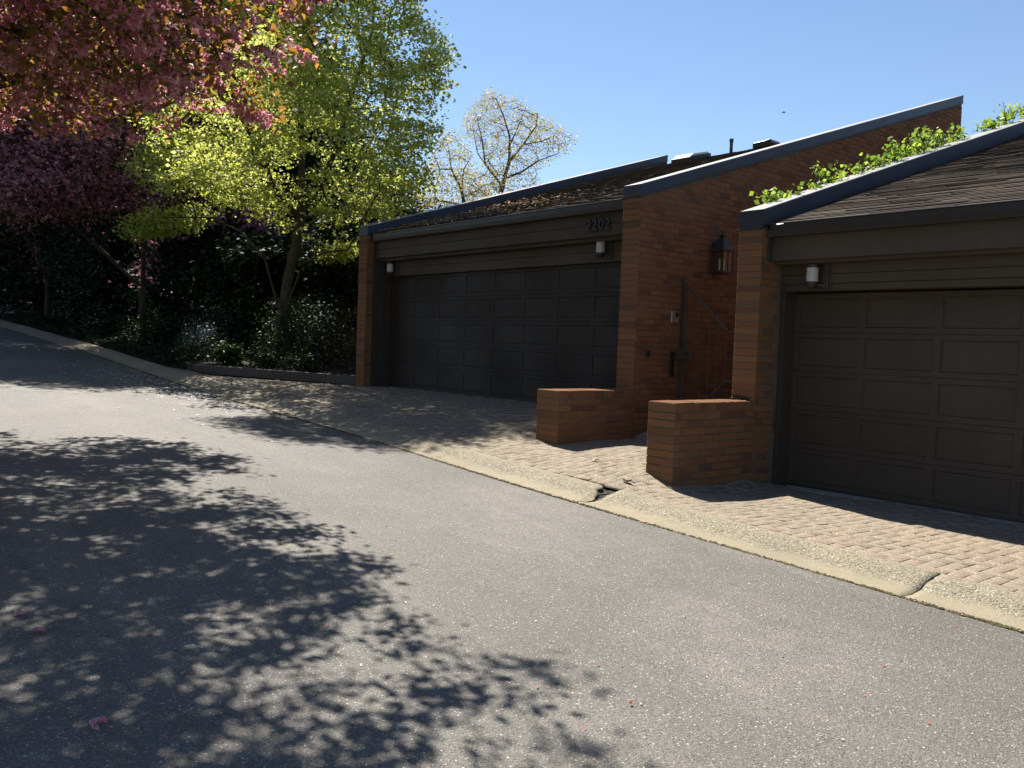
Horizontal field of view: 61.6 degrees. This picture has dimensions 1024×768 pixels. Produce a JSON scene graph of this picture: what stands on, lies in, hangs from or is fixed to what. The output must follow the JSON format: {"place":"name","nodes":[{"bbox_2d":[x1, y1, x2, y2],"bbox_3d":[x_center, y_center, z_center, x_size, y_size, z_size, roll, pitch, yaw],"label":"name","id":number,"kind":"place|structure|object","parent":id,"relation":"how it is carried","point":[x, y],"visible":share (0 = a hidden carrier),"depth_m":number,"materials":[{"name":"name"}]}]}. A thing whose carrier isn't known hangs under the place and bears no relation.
{"place":"outdoors","nodes":[
{"label":"outdoors","id":0,"kind":"place"},
{"bbox_2d":[0,301,355,385],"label":"soil","id":1,"kind":"structure","parent":0,"point":[10,315],"depth_m":17.71,"materials":[{"name":"brown soil"}]},
{"bbox_2d":[3,134,119,316],"bbox_3d":[-17.519,-10.153,29.523,12.336,16.322,8.913,2,3,3],"label":"cherry tree","id":2,"kind":"object","parent":1,"relation":"on","point":[47,307],"visible":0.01,"depth_m":27.74,"materials":[{"name":"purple plant"}]},
{"bbox_2d":[38,240,134,325],"bbox_3d":[-12.029,-2.847,25.195,2.357,2.781,2.681,3,3,17],"label":"camellia","id":3,"kind":"object","parent":1,"relation":"on","point":[64,285],"visible":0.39,"depth_m":24.56,"materials":[{"name":"green plant"}]},
{"bbox_2d":[0,124,173,318],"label":"evergreen tree","id":4,"kind":"object","parent":1,"relation":"on","point":[22,282],"visible":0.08,"depth_m":27.98,"materials":[{"name":"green plant"}]},
{"bbox_2d":[26,215,153,319],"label":"rhododendron","id":5,"kind":"object","parent":1,"relation":"on","point":[46,242],"visible":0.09,"depth_m":27.20,"materials":[{"name":"green plant"}]},
{"bbox_2d":[69,301,136,335],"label":"shrub","id":6,"kind":"object","parent":1,"relation":"on","point":[107,323],"visible":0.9,"depth_m":22.51,"materials":[{"name":"green plant"}]},
{"bbox_2d":[22,214,193,328],"bbox_3d":[-11.490,-3.228,25.730,4.332,3.863,5.495,3,3,11],"label":"rhododendron","id":7,"kind":"object","parent":1,"relation":"on","point":[118,246],"visible":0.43,"depth_m":24.49,"materials":[{"name":"green plant"}]},
{"bbox_2d":[18,314,252,363],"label":"ground cover","id":8,"kind":"object","parent":1,"relation":"on","point":[163,352],"visible":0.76,"depth_m":20.02,"materials":[{"name":"green plant"}]},
{"bbox_2d":[97,299,193,343],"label":"shrub","id":9,"kind":"object","parent":1,"relation":"on","point":[160,323],"visible":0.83,"depth_m":20.73,"materials":[{"name":"green plant"}]},
{"bbox_2d":[0,0,318,340],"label":"cherry tree","id":10,"kind":"object","parent":1,"relation":"on","point":[27,189],"visible":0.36,"depth_m":19.27,"materials":[{"name":"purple plant"}]},
{"bbox_2d":[97,216,248,336],"bbox_3d":[-8.917,-2.905,24.634,5.420,3.866,5.935,0,3,-40],"label":"rhododendron","id":11,"kind":"object","parent":1,"relation":"on","point":[180,257],"visible":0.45,"depth_m":23.16,"materials":[{"name":"green plant"}]},
{"bbox_2d":[162,317,226,357],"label":"flowering plant","id":12,"kind":"object","parent":1,"relation":"on","point":[192,343],"visible":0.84,"depth_m":18.10,"materials":[{"name":"green plant"}]},
{"bbox_2d":[129,208,283,321],"bbox_3d":[-10.635,-4.518,29.878,6.900,5.874,6.925,0,3,-40],"label":"rhododendron","id":13,"kind":"object","parent":1,"relation":"on","point":[183,297],"depth_m":29.19,"materials":[{"name":"green plant"}]},
{"bbox_2d":[166,290,261,351],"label":"shrub","id":14,"kind":"object","parent":1,"relation":"on","point":[222,327],"visible":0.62,"depth_m":19.28,"materials":[{"name":"green plant"}]},
{"bbox_2d":[208,339,252,365],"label":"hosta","id":15,"kind":"object","parent":1,"relation":"on","point":[226,353],"visible":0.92,"depth_m":17.09,"materials":[{"name":"green plant"}]},
{"bbox_2d":[142,0,331,230],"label":"evergreen tree","id":16,"kind":"object","parent":1,"relation":"on","point":[290,184],"depth_m":30.72,"materials":[{"name":"green plant"}]},
{"bbox_2d":[104,0,374,308],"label":"evergreen tree","id":17,"kind":"object","parent":1,"relation":"on","point":[294,170],"visible":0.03,"depth_m":27.94,"materials":[{"name":"green plant"}]},
{"bbox_2d":[130,352,355,384],"bbox_3d":[-5.869,-0.365,17.090,6.878,0.414,0.871,4,3,33],"label":"bed edging","id":18,"kind":"object","parent":1,"relation":"on","point":[281,374],"visible":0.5,"depth_m":16.21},
{"bbox_2d":[173,224,315,350],"bbox_3d":[-6.068,-2.133,20.846,3.161,3.413,3.482,4,3,33],"label":"rhododendron","id":19,"kind":"object","parent":1,"relation":"on","point":[245,279],"visible":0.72,"depth_m":19.95,"materials":[{"name":"green plant"}]},
{"bbox_2d":[175,200,322,316],"bbox_3d":[-8.175,-3.765,27.291,6.557,4.928,6.519,0,3,-40],"label":"rhododendron","id":20,"kind":"object","parent":1,"relation":"on","point":[246,228],"visible":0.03,"depth_m":25.15,"materials":[{"name":"green plant"}]},
{"bbox_2d":[172,203,335,326],"bbox_3d":[-6.141,-2.786,21.710,5.110,3.836,2.358,3,3,14],"label":"rhododendron","id":21,"kind":"object","parent":1,"relation":"on","point":[261,226],"visible":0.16,"depth_m":21.51,"materials":[{"name":"green plant"}]},
{"bbox_2d":[201,221,322,336],"bbox_3d":[-5.597,-2.609,23.258,4.686,3.706,4.345,3,3,14],"label":"rhododendron","id":22,"kind":"object","parent":1,"relation":"on","point":[284,238],"visible":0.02,"depth_m":22.60,"materials":[{"name":"green plant"}]},
{"bbox_2d":[244,340,293,368],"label":"perennial plant","id":23,"kind":"object","parent":1,"relation":"on","point":[267,360],"visible":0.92,"depth_m":16.70,"materials":[{"name":"green plant"}]},
{"bbox_2d":[234,284,326,362],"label":"shrub","id":24,"kind":"object","parent":1,"relation":"on","point":[277,339],"visible":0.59,"depth_m":17.91,"materials":[{"name":"green plant"}]},
{"bbox_2d":[112,0,466,362],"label":"green tree","id":25,"kind":"object","parent":1,"relation":"on","point":[314,113],"visible":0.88,"depth_m":16.40,"materials":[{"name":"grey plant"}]},
{"bbox_2d":[271,343,334,371],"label":"perennial plant","id":26,"kind":"object","parent":1,"relation":"on","point":[307,363],"visible":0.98,"depth_m":16.50,"materials":[{"name":"green plant"}]},
{"bbox_2d":[281,287,356,366],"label":"flowering shrub","id":27,"kind":"object","parent":1,"relation":"on","point":[318,342],"visible":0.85,"depth_m":17.43,"materials":[{"name":"green plant"}]},
{"bbox_2d":[273,200,368,357],"bbox_3d":[-3.678,-2.274,19.733,3.341,3.795,3.398,1,3,-21],"label":"rhododendron","id":28,"kind":"object","parent":1,"relation":"on","point":[331,273],"visible":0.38,"depth_m":19.16,"materials":[{"name":"green plant"}]},
{"bbox_2d":[311,290,356,371],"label":"shrub","id":29,"kind":"object","parent":1,"relation":"on","point":[351,346],"visible":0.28,"depth_m":16.46,"materials":[{"name":"green plant"}]},
{"bbox_2d":[267,30,401,220],"bbox_3d":[-7.922,-7.939,33.123,8.903,11.829,9.324,0,3,-40],"label":"evergreen tree","id":30,"kind":"object","parent":1,"relation":"on","point":[346,155],"visible":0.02,"depth_m":33.00,"materials":[{"name":"green plant"}]},
{"bbox_2d":[292,152,433,220],"bbox_3d":[-5.439,-4.777,31.008,6.769,6.629,6.642,0,3,-40],"label":"evergreen tree","id":31,"kind":"object","parent":1,"relation":"on","point":[410,210],"visible":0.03,"depth_m":30.00,"materials":[{"name":"green plant"}]},
{"bbox_2d":[323,181,414,223],"bbox_3d":[-4.453,-3.504,26.671,5.555,5.655,5.078,0,3,-40],"label":"conifer tree","id":32,"kind":"object","parent":1,"relation":"on","point":[371,221],"visible":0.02,"depth_m":26.02,"materials":[{"name":"green plant"}]},
{"bbox_2d":[316,144,452,216],"bbox_3d":[-6.827,-6.522,38.182,12.062,8.834,11.679,0,3,-40],"label":"evergreen tree","id":33,"kind":"object","parent":1,"relation":"on","point":[408,194],"visible":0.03,"depth_m":36.58,"materials":[{"name":"green plant"}]},
{"bbox_2d":[412,126,502,211],"bbox_3d":[-2.409,-5.519,34.175,3.981,9.760,4.619,1,3,-23],"label":"budding tree","id":34,"kind":"object","parent":1,"relation":"on","point":[460,187],"visible":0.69,"depth_m":33.81,"materials":[{"name":"beige plant"}]},
{"bbox_2d":[456,86,581,202],"bbox_3d":[-0.045,-6.609,36.149,5.398,11.935,5.178,0,3,-40],"label":"budding tree","id":35,"kind":"object","parent":1,"relation":"on","point":[504,178],"visible":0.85,"depth_m":35.71,"materials":[{"name":"beige plant"}]},
{"bbox_2d":[1,319,616,491],"bbox_3d":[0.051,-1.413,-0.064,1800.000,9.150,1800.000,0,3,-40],"label":"ground","id":36,"kind":"structure","parent":0,"point":[605,488],"depth_m":23.74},
{"bbox_2d":[0,0,346,148],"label":"cherry tree","id":37,"kind":"object","parent":36,"relation":"on","point":[133,33],"visible":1,"depth_m":7.23,"materials":[{"name":"pink plant"}]},
{"bbox_2d":[355,95,963,437],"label":"brick garage","id":38,"kind":"structure","parent":36,"relation":"on","point":[522,303],"depth_m":12.45,"materials":[{"name":"brick"}]},
{"bbox_2d":[387,261,398,276],"bbox_3d":[-2.109,-2.061,15.242,0.232,0.320,0.127,2,3,3],"label":"wall lamp","id":39,"kind":"object","parent":38,"relation":"attached to","point":[390,267],"visible":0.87,"depth_m":15.19,"materials":[{"name":"white glass"}]},
{"bbox_2d":[361,169,603,226],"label":"coping litter","id":40,"kind":"object","parent":38,"relation":"on","point":[460,202],"visible":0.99,"depth_m":16.46,"materials":[{"name":"brown plant"}]},
{"bbox_2d":[374,189,594,232],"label":"roof litter","id":41,"kind":"object","parent":38,"relation":"on","point":[455,216],"visible":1,"depth_m":14.62,"materials":[{"name":"brown plant"}]},
{"bbox_2d":[388,262,621,402],"bbox_3d":[-0.319,-0.764,13.363,0.042,2.002,5.837,0,3,-40],"label":"garage door","id":42,"kind":"structure","parent":38,"relation":"in","point":[511,334],"depth_m":13.07,"materials":[{"name":"black metal"}]},
{"bbox_2d":[596,241,613,259],"bbox_3d":[1.222,-1.804,11.336,0.232,0.320,0.127,2,3,3],"label":"wall lamp","id":43,"kind":"object","parent":38,"relation":"attached to","point":[600,249],"visible":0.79,"depth_m":11.29,"materials":[{"name":"white metal"}]},
{"bbox_2d":[644,350,649,356],"bbox_3d":[1.678,-0.376,10.623,0.090,0.090,0.030,0,3,-40],"label":"switch box","id":44,"kind":"object","parent":38,"relation":"attached to","point":[647,353],"visible":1,"depth_m":10.61,"materials":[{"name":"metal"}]},
{"bbox_2d":[669,351,674,375],"bbox_3d":[2.036,-0.257,10.947,0.095,0.320,0.016,0,3,-40],"label":"mail slot","id":45,"kind":"object","parent":38,"relation":"attached to","point":[671,362],"visible":1,"depth_m":10.94,"materials":[{"name":"black metal"}]},
{"bbox_2d":[670,311,678,322],"bbox_3d":[2.070,-0.850,10.913,0.145,0.150,0.042,0,3,-40],"label":"intercom","id":46,"kind":"object","parent":38,"relation":"attached to","point":[674,316],"visible":1,"depth_m":10.90,"materials":[{"name":"metal"}]},
{"bbox_2d":[677,278,734,399],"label":"iron gate","id":47,"kind":"structure","parent":38,"relation":"attached to","point":[683,353],"depth_m":10.83,"materials":[{"name":"black metal"}]},
{"bbox_2d":[709,230,734,274],"bbox_3d":[2.758,-1.736,11.295,0.244,0.565,0.240,0,3,-40],"label":"wall lantern","id":48,"kind":"object","parent":38,"relation":"attached to","point":[722,245],"depth_m":11.26,"materials":[{"name":"metal"}]},
{"bbox_2d":[732,118,1023,525],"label":"brick garage","id":49,"kind":"structure","parent":36,"relation":"on","point":[888,366],"depth_m":8.39,"materials":[{"name":"brick"}]},
{"bbox_2d":[749,157,874,203],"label":"ivy","id":50,"kind":"object","parent":49,"relation":"attached to","point":[823,173],"visible":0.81,"depth_m":9.98,"materials":[{"name":"green plant"}]},
{"bbox_2d":[806,263,831,290],"bbox_3d":[3.086,-1.102,8.667,0.232,0.320,0.127,2,3,3],"label":"wall lamp","id":51,"kind":"object","parent":49,"relation":"attached to","point":[812,272],"visible":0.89,"depth_m":8.62,"materials":[{"name":"white glass"}]},
{"bbox_2d":[786,289,1023,522],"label":"garage door","id":52,"kind":"structure","parent":49,"relation":"in","point":[916,398],"depth_m":8.22,"materials":[{"name":"black metal"}]},
{"bbox_2d":[859,122,970,167],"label":"ivy","id":53,"kind":"object","parent":49,"relation":"attached to","point":[918,148],"visible":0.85,"depth_m":11.32,"materials":[{"name":"green plant"}]},
{"bbox_2d":[972,102,1023,131],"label":"ivy","id":54,"kind":"object","parent":49,"relation":"attached to","point":[989,122],"visible":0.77,"depth_m":13.13,"materials":[{"name":"green plant"}]},
{"bbox_2d":[0,326,1023,767],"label":"road","id":55,"kind":"structure","parent":0,"point":[166,550],"depth_m":4.34,"materials":[{"name":"grey asphalt"}]},
{"bbox_2d":[14,610,24,615],"bbox_3d":[-2.329,1.081,4.056,0.064,0.027,0.036,2,3,8],"label":"fallen blossom","id":56,"kind":"object","parent":55,"relation":"on","point":[16,612],"visible":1,"depth_m":4.05,"materials":[{"name":"pink plant"}]},
{"bbox_2d":[32,626,46,631],"bbox_3d":[-2.133,1.111,3.876,0.062,0.031,0.033,3,3,15],"label":"fallen blossom","id":57,"kind":"object","parent":55,"relation":"on","point":[36,628],"visible":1,"depth_m":3.87,"materials":[{"name":"pink plant"}]},
{"bbox_2d":[88,715,106,729],"bbox_3d":[-1.479,1.211,3.072,0.063,0.031,0.067,0,3,-40],"label":"fallen blossom","id":58,"kind":"object","parent":55,"relation":"on","point":[98,719],"visible":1,"depth_m":3.08,"materials":[{"name":"pink plant"}]},
{"bbox_2d":[39,350,359,448],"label":"fallen petals","id":59,"kind":"object","parent":55,"relation":"on","point":[163,390],"visible":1,"depth_m":13.61,"materials":[{"name":"pink plant"}]},
{"bbox_2d":[4,411,972,760],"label":"scattered petals","id":60,"kind":"object","parent":55,"relation":"on","point":[464,537],"visible":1,"depth_m":5.01,"materials":[{"name":"pink plant"}]},
{"bbox_2d":[28,434,956,767],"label":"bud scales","id":61,"kind":"object","parent":55,"relation":"on","point":[502,564],"visible":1,"depth_m":4.87,"materials":[{"name":"brown plant"}]},
{"bbox_2d":[5,327,1017,631],"bbox_3d":[-5.149,-0.035,14.037,0.040,1.952,40.000,0,3,-40],"label":"road seam","id":62,"kind":"object","parent":55,"relation":"on","point":[477,473],"visible":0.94,"depth_m":8.41,"materials":[{"name":"black asphalt"}]},
{"bbox_2d":[0,319,1023,632],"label":"kerb","id":63,"kind":"structure","parent":55,"relation":"on","point":[966,597],"depth_m":6.91,"materials":[{"name":"concrete"}]},
{"bbox_2d":[588,489,613,501],"bbox_3d":[1.650,1.158,6.479,0.507,0.223,3.092,0,3,-40],"label":"joint rubble","id":64,"kind":"object","parent":63,"relation":"on","point":[603,493],"visible":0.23,"depth_m":7.62,"materials":[{"name":"grey gravel"}]},
{"bbox_2d":[71,347,1023,632],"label":"moss","id":65,"kind":"object","parent":55,"relation":"on","point":[635,519],"visible":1,"depth_m":6.47,"materials":[{"name":"green plant"}]},
{"bbox_2d":[182,384,1019,630],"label":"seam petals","id":66,"kind":"object","parent":55,"relation":"on","point":[609,511],"visible":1,"depth_m":6.95,"materials":[{"name":"pink plant"}]},
{"bbox_2d":[130,0,1023,292],"label":"sky","id":67,"kind":"structure","parent":0,"point":[637,80],"materials":[{"name":"blue"}]},
{"bbox_2d":[169,367,1023,594],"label":"paving","id":68,"kind":"structure","parent":0,"point":[981,550],"depth_m":8.13,"materials":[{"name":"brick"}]},
{"bbox_2d":[175,369,536,438],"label":"fallen petals","id":69,"kind":"object","parent":68,"relation":"on","point":[332,393],"visible":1,"depth_m":13.98,"materials":[{"name":"pink plant"}]},
{"bbox_2d":[536,388,632,444],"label":"wall","id":70,"kind":"structure","parent":68,"relation":"on","point":[570,415],"depth_m":9.97,"materials":[{"name":"brick"}]},
{"bbox_2d":[646,399,753,485],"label":"wall","id":71,"kind":"structure","parent":68,"relation":"on","point":[700,442],"depth_m":8.30,"materials":[{"name":"brick"}]},
{"bbox_2d":[731,393,748,400],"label":"wall moss","id":72,"kind":"object","parent":71,"relation":"on","point":[739,398],"depth_m":8.95,"materials":[{"name":"green plant"}]}
]}

